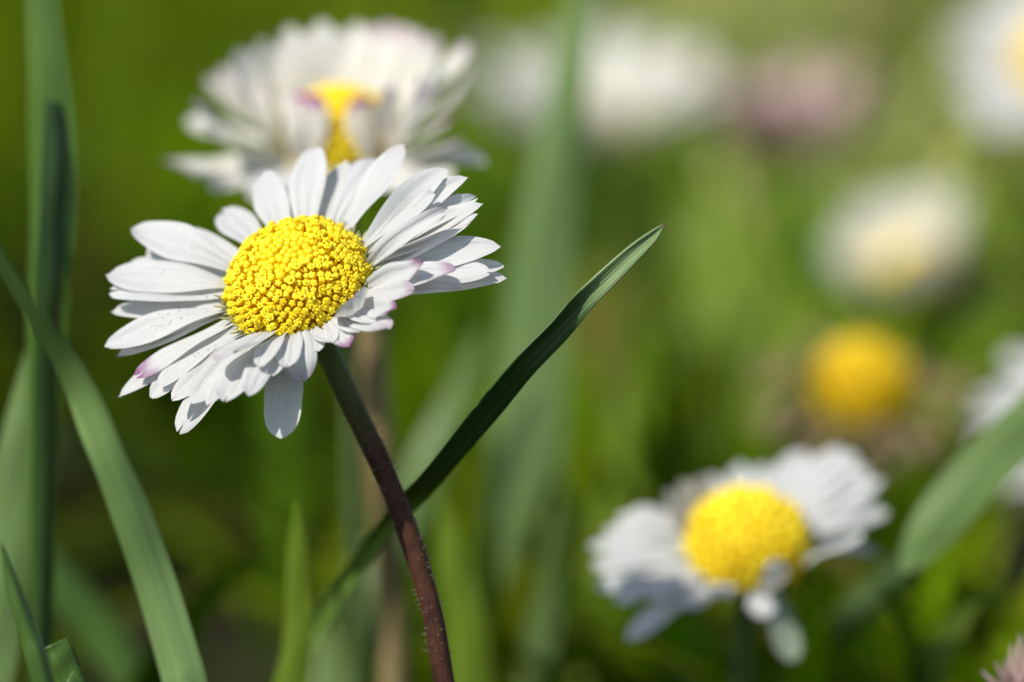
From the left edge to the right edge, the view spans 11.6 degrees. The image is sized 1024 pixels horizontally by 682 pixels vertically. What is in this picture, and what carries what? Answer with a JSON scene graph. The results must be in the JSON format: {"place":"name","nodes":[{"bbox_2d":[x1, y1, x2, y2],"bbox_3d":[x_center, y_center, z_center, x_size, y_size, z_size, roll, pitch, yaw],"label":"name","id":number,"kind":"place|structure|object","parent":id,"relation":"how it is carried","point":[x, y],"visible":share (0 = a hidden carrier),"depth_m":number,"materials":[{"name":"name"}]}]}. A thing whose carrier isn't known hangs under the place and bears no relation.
{"place":"outdoors","nodes":[
{"label":"outdoors","id":0,"kind":"place"},
{"bbox_2d":[0,0,1023,422],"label":"grass","id":1,"kind":"structure","parent":0,"point":[134,62],"depth_m":60.25,"materials":[{"name":"green plant"}]},
{"bbox_2d":[0,0,1023,681],"bbox_3d":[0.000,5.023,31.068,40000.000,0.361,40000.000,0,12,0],"label":"ground","id":2,"kind":"structure","parent":0,"point":[230,646],"depth_m":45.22,"materials":[{"name":"green plant"}]},
{"bbox_2d":[0,349,27,681],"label":"grass shoot","id":3,"kind":"object","parent":2,"relation":"on","point":[13,497],"depth_m":32.01,"materials":[{"name":"green plant"}]},
{"bbox_2d":[0,542,54,681],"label":"grass shoot","id":4,"kind":"object","parent":2,"relation":"on","point":[34,651],"depth_m":28.90,"materials":[{"name":"green plant"}]},
{"bbox_2d":[26,0,76,681],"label":"grass stalk","id":5,"kind":"object","parent":2,"relation":"on","point":[52,161],"depth_m":31.63,"materials":[{"name":"green plant"}]},
{"bbox_2d":[45,637,86,681],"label":"grass shoot","id":6,"kind":"object","parent":2,"relation":"on","point":[64,661],"depth_m":29.41,"materials":[{"name":"green plant"}]},
{"bbox_2d":[54,547,143,681],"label":"grass shoot","id":7,"kind":"object","parent":2,"relation":"on","point":[109,645],"depth_m":35.00,"materials":[{"name":"green plant"}]},
{"bbox_2d":[0,247,205,681],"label":"grass shoot","id":8,"kind":"object","parent":2,"relation":"on","point":[175,649],"depth_m":28.70,"materials":[{"name":"green plant"}]},
{"bbox_2d":[274,503,309,681],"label":"grass shoot","id":9,"kind":"object","parent":2,"relation":"on","point":[293,665],"depth_m":32.01,"materials":[{"name":"green plant"}]},
{"bbox_2d":[105,144,506,681],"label":"daisy","id":10,"kind":"object","parent":2,"relation":"on","point":[299,283],"visible":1,"depth_m":29.90,"materials":[{"name":"white plant"}]},
{"bbox_2d":[308,331,486,681],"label":"grass shoot","id":11,"kind":"object","parent":2,"relation":"on","point":[448,417],"depth_m":36.54,"materials":[{"name":"green plant"}]},
{"bbox_2d":[437,494,493,681],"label":"grass shoot","id":12,"kind":"object","parent":2,"relation":"on","point":[466,626],"depth_m":34.01,"materials":[{"name":"green plant"}]},
{"bbox_2d":[270,223,665,681],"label":"grass shoot","id":13,"kind":"object","parent":2,"relation":"on","point":[525,365],"depth_m":30.09,"materials":[{"name":"green plant"}]},
{"bbox_2d":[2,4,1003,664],"bbox_3d":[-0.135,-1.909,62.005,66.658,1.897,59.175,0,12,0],"label":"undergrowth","id":14,"kind":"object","parent":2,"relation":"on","point":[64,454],"depth_m":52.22,"materials":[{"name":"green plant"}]},
{"bbox_2d":[358,328,408,681],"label":"dry stalk","id":15,"kind":"object","parent":14,"relation":"on","point":[390,613],"visible":0.62,"depth_m":34.45,"materials":[{"name":"plant"}]},
{"bbox_2d":[687,56,878,267],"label":"daisy","id":16,"kind":"object","parent":14,"relation":"on","point":[760,120],"visible":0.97,"depth_m":49.69,"materials":[{"name":"pink plant"}]},
{"bbox_2d":[482,0,592,681],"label":"grass shoot","id":17,"kind":"object","parent":2,"relation":"on","point":[526,451],"depth_m":37.09,"materials":[{"name":"green plant"}]},
{"bbox_2d":[469,24,728,339],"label":"daisy","id":18,"kind":"object","parent":2,"relation":"on","point":[633,80],"visible":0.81,"depth_m":50.26,"materials":[{"name":"beige plant"}]},
{"bbox_2d":[573,341,648,681],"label":"grass shoot","id":19,"kind":"object","parent":2,"relation":"on","point":[631,378],"depth_m":39.63,"materials":[{"name":"green plant"}]},
{"bbox_2d":[589,447,887,681],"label":"daisy","id":20,"kind":"object","parent":2,"relation":"on","point":[747,540],"visible":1,"depth_m":33.06,"materials":[{"name":"white plant"}]},
{"bbox_2d":[785,557,914,680],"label":"grass shoot","id":21,"kind":"object","parent":2,"relation":"on","point":[861,606],"depth_m":34.99,"materials":[{"name":"green plant"}]},
{"bbox_2d":[747,331,978,556],"bbox_3d":[2.758,1.512,39.773,1.811,3.186,1.618,0,12,0],"label":"daisy","id":22,"kind":"object","parent":2,"relation":"on","point":[870,383],"visible":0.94,"depth_m":39.21,"materials":[{"name":"plant"}]},
{"bbox_2d":[823,182,964,477],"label":"daisy","id":23,"kind":"object","parent":2,"relation":"on","point":[925,235],"visible":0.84,"depth_m":47.11,"materials":[{"name":"beige plant"}]},
{"bbox_2d":[900,393,1023,573],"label":"grass shoot","id":24,"kind":"object","parent":2,"relation":"on","point":[984,467],"depth_m":33.01,"materials":[{"name":"green plant"}]},
{"bbox_2d":[947,0,1023,131],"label":"daisy","id":25,"kind":"object","parent":2,"relation":"on","point":[998,96],"visible":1,"depth_m":46.00,"materials":[{"name":"white plant"}]},
{"bbox_2d":[966,350,1023,492],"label":"daisy","id":26,"kind":"object","parent":2,"relation":"on","point":[1007,396],"visible":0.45,"depth_m":38.53,"materials":[{"name":"white plant"}]},
{"bbox_2d":[981,634,1023,681],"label":"flower bud","id":27,"kind":"object","parent":2,"relation":"on","point":[1013,672],"visible":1,"depth_m":31.15,"materials":[{"name":"pink plant"}]},
{"bbox_2d":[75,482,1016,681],"bbox_3d":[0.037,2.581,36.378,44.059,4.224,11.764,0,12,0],"label":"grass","id":28,"kind":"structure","parent":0,"point":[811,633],"depth_m":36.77,"materials":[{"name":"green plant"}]},
{"bbox_2d":[162,20,484,681],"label":"daisy","id":29,"kind":"object","parent":28,"relation":"on","point":[353,93],"visible":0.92,"depth_m":33.51,"materials":[{"name":"beige plant"}]},
{"bbox_2d":[567,357,659,681],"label":"grass","id":30,"kind":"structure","parent":0,"point":[580,568],"depth_m":42.24,"materials":[{"name":"green plant"}]},
{"bbox_2d":[679,613,714,680],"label":"grass","id":31,"kind":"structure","parent":0,"point":[692,624],"depth_m":36.50,"materials":[{"name":"green plant"}]},
{"bbox_2d":[670,160,827,594],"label":"grass shoot","id":32,"kind":"object","parent":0,"point":[720,251],"depth_m":43.61,"materials":[{"name":"green plant"}]},
{"bbox_2d":[797,161,876,360],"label":"grass shoot","id":33,"kind":"object","parent":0,"point":[856,189],"depth_m":47.93,"materials":[{"name":"green plant"}]},
{"bbox_2d":[857,545,901,681],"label":"grass","id":34,"kind":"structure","parent":0,"point":[873,567],"depth_m":38.01,"materials":[{"name":"green plant"}]},
{"bbox_2d":[955,161,1022,455],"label":"grass shoot","id":35,"kind":"object","parent":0,"point":[994,287],"depth_m":47.23,"materials":[{"name":"green plant"}]},
{"bbox_2d":[998,472,1023,620],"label":"grass shoot","id":36,"kind":"object","parent":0,"point":[1012,552],"depth_m":39.00,"materials":[{"name":"plant"}]}
]}

